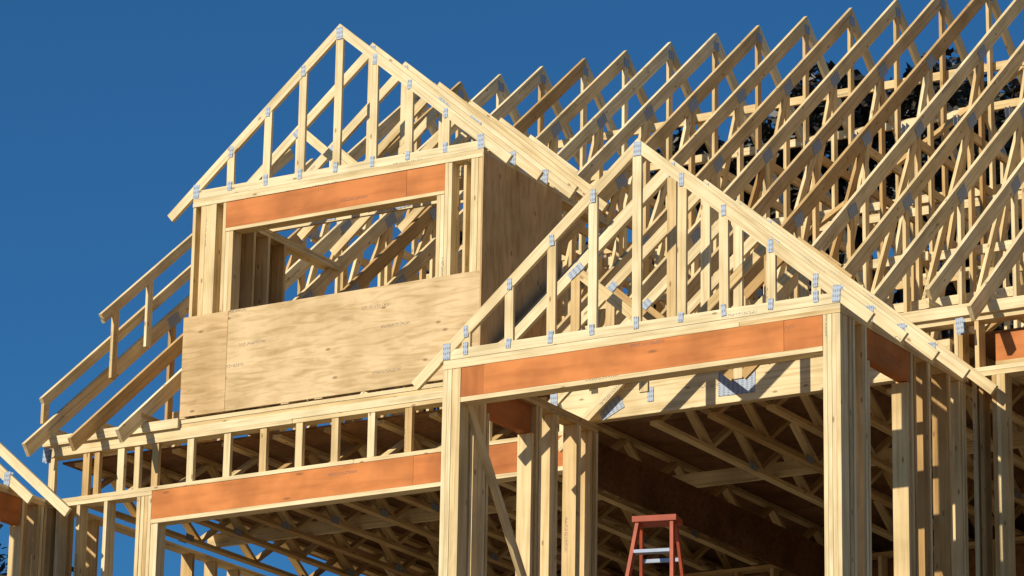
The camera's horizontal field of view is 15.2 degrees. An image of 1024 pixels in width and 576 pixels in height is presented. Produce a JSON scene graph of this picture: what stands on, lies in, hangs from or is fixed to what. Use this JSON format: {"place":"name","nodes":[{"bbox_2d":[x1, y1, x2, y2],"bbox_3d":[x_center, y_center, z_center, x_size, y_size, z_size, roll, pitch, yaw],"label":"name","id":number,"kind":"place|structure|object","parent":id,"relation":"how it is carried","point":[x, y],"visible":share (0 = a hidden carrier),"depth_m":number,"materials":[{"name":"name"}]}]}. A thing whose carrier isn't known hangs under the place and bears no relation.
{"place":"outdoors","nodes":[
{"label":"outdoors","id":0,"kind":"place"},
{"bbox_2d":[0,0,1023,575],"label":"sky","id":1,"kind":"structure","parent":0,"point":[112,111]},
{"bbox_2d":[172,60,1023,431],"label":"roof braces","id":2,"kind":"object","parent":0,"point":[826,216],"visible":0.17,"depth_m":40.76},
{"bbox_3d":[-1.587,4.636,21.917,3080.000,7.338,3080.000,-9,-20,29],"label":"ground","id":3,"kind":"structure","parent":0,"visible":0},
{"bbox_2d":[0,524,73,575],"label":"maple tree","id":4,"kind":"object","parent":3,"relation":"on","point":[2,567],"visible":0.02,"depth_m":60.50,"materials":[{"name":"green plant"}]},
{"bbox_2d":[389,231,587,415],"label":"maple tree","id":5,"kind":"object","parent":3,"relation":"on","point":[461,238],"depth_m":62.30,"materials":[{"name":"green plant"}]},
{"bbox_2d":[650,109,897,308],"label":"maple tree","id":6,"kind":"object","parent":3,"relation":"on","point":[768,130],"visible":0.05,"depth_m":62.36,"materials":[{"name":"green plant"}]},
{"bbox_2d":[761,48,1022,338],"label":"maple tree","id":7,"kind":"object","parent":3,"relation":"on","point":[960,98],"visible":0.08,"depth_m":61.60,"materials":[{"name":"green plant"}]},
{"bbox_3d":[2.362,5.831,38.343,17.160,0.248,15.800,-9,-20,29],"label":"slab","id":8,"kind":"object","parent":3,"relation":"on","visible":0},
{"bbox_2d":[0,483,51,575],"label":"side porch walls","id":9,"kind":"structure","parent":8,"relation":"on","point":[26,551],"depth_m":36.95,"materials":[{"name":"brown wood"}]},
{"bbox_2d":[0,492,20,525],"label":"side porch header","id":10,"kind":"object","parent":9,"relation":"attached to","point":[10,507],"visible":1,"depth_m":36.70},
{"bbox_2d":[3,448,51,485],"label":"truss connector plates","id":11,"kind":"object","parent":9,"relation":"on","point":[47,453],"visible":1,"depth_m":37.33,"materials":[{"name":"silver metal"}]},
{"bbox_2d":[0,442,71,516],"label":"side porch trusses","id":12,"kind":"object","parent":9,"relation":"on","point":[46,492],"visible":1,"depth_m":37.20,"materials":[{"name":"brown wood"}]},
{"bbox_2d":[42,295,1023,575],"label":"front wall","id":13,"kind":"structure","parent":8,"relation":"on","point":[802,377],"depth_m":35.49,"materials":[{"name":"brown wood"}]},
{"bbox_2d":[184,149,609,432],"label":"dormer walls","id":14,"kind":"structure","parent":13,"relation":"on","point":[216,261],"depth_m":36.96,"materials":[{"name":"beige wood"}]},
{"bbox_2d":[226,164,444,227],"bbox_3d":[-1.666,-0.856,36.562,2.474,0.261,0.098,-9,-20,29],"label":"dormer header","id":15,"kind":"object","parent":14,"relation":"attached to","point":[395,185],"visible":1,"depth_m":36.51},
{"bbox_2d":[179,152,561,435],"bbox_3d":[-1.345,0.179,36.846,3.344,2.140,1.469,-9,-20,29],"label":"dormer sheathing","id":16,"kind":"object","parent":14,"relation":"attached to","point":[375,338],"visible":0.75,"depth_m":36.08,"materials":[{"name":"beige wood"}]},
{"bbox_2d":[167,24,608,255],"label":"dormer trusses","id":17,"kind":"object","parent":14,"relation":"on","point":[503,139],"visible":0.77,"depth_m":37.15,"materials":[{"name":"brown wood"}]},
{"bbox_2d":[193,27,550,219],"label":"truss connector plates","id":18,"kind":"object","parent":17,"relation":"attached to","point":[480,137],"visible":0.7,"depth_m":36.80,"materials":[{"name":"silver metal"}]},
{"bbox_2d":[151,330,1023,518],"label":"front header","id":19,"kind":"object","parent":13,"relation":"attached to","point":[321,482],"visible":0.79,"depth_m":35.70},
{"bbox_2d":[599,371,754,421],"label":"front plates","id":20,"kind":"object","parent":13,"relation":"attached to","point":[726,386],"visible":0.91,"depth_m":33.71,"materials":[{"name":"silver metal"}]},
{"bbox_2d":[65,509,1023,575],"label":"walls","id":21,"kind":"structure","parent":8,"relation":"on","point":[189,557],"depth_m":38.81,"materials":[{"name":"brown wood"}]},
{"bbox_2d":[75,330,1023,575],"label":"floor trusses","id":22,"kind":"object","parent":21,"relation":"on","point":[342,546],"visible":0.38,"depth_m":37.88,"materials":[{"name":"brown wood"}]},
{"bbox_2d":[63,327,1023,575],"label":"floor deck","id":23,"kind":"structure","parent":22,"relation":"on","point":[642,429],"depth_m":36.98,"materials":[{"name":"brown wood"}]},
{"bbox_2d":[22,0,1023,456],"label":"roof trusses","id":24,"kind":"object","parent":23,"relation":"on","point":[970,226],"visible":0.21,"depth_m":39.02,"materials":[{"name":"beige wood"}]},
{"bbox_2d":[167,0,1023,332],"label":"roof plates","id":25,"kind":"object","parent":24,"relation":"attached to","point":[719,164],"visible":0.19,"depth_m":39.47,"materials":[{"name":"silver metal"}]},
{"bbox_2d":[178,441,1020,575],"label":"floor plates","id":26,"kind":"object","parent":21,"relation":"on","point":[383,513],"visible":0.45,"depth_m":38.26,"materials":[{"name":"silver metal"}]},
{"bbox_2d":[625,514,684,575],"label":"stepladder","id":27,"kind":"object","parent":8,"relation":"on","point":[671,521],"visible":1,"depth_m":32.21,"materials":[{"name":"metal"}]},
{"bbox_2d":[439,303,968,575],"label":"porch walls","id":28,"kind":"structure","parent":8,"relation":"on","point":[468,476],"depth_m":31.83,"materials":[{"name":"beige wood"}]},
{"bbox_2d":[461,315,909,433],"bbox_3d":[1.338,0.732,31.879,3.681,0.256,1.299,-9,-20,29],"label":"porch header","id":29,"kind":"object","parent":28,"relation":"attached to","point":[887,358],"visible":0.96,"depth_m":31.34},
{"bbox_2d":[411,138,998,452],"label":"porch trusses","id":30,"kind":"object","parent":28,"relation":"on","point":[855,297],"visible":0.77,"depth_m":32.04,"materials":[{"name":"brown wood"}]},
{"bbox_2d":[443,141,965,406],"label":"truss connector plates","id":31,"kind":"object","parent":30,"relation":"attached to","point":[647,302],"visible":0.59,"depth_m":31.96,"materials":[{"name":"silver metal"}]},
{"bbox_2d":[598,442,1023,575],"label":"sheathing","id":32,"kind":"object","parent":8,"relation":"on","point":[648,487],"visible":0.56,"depth_m":36.58,"materials":[{"name":"brown wood"}]}
]}

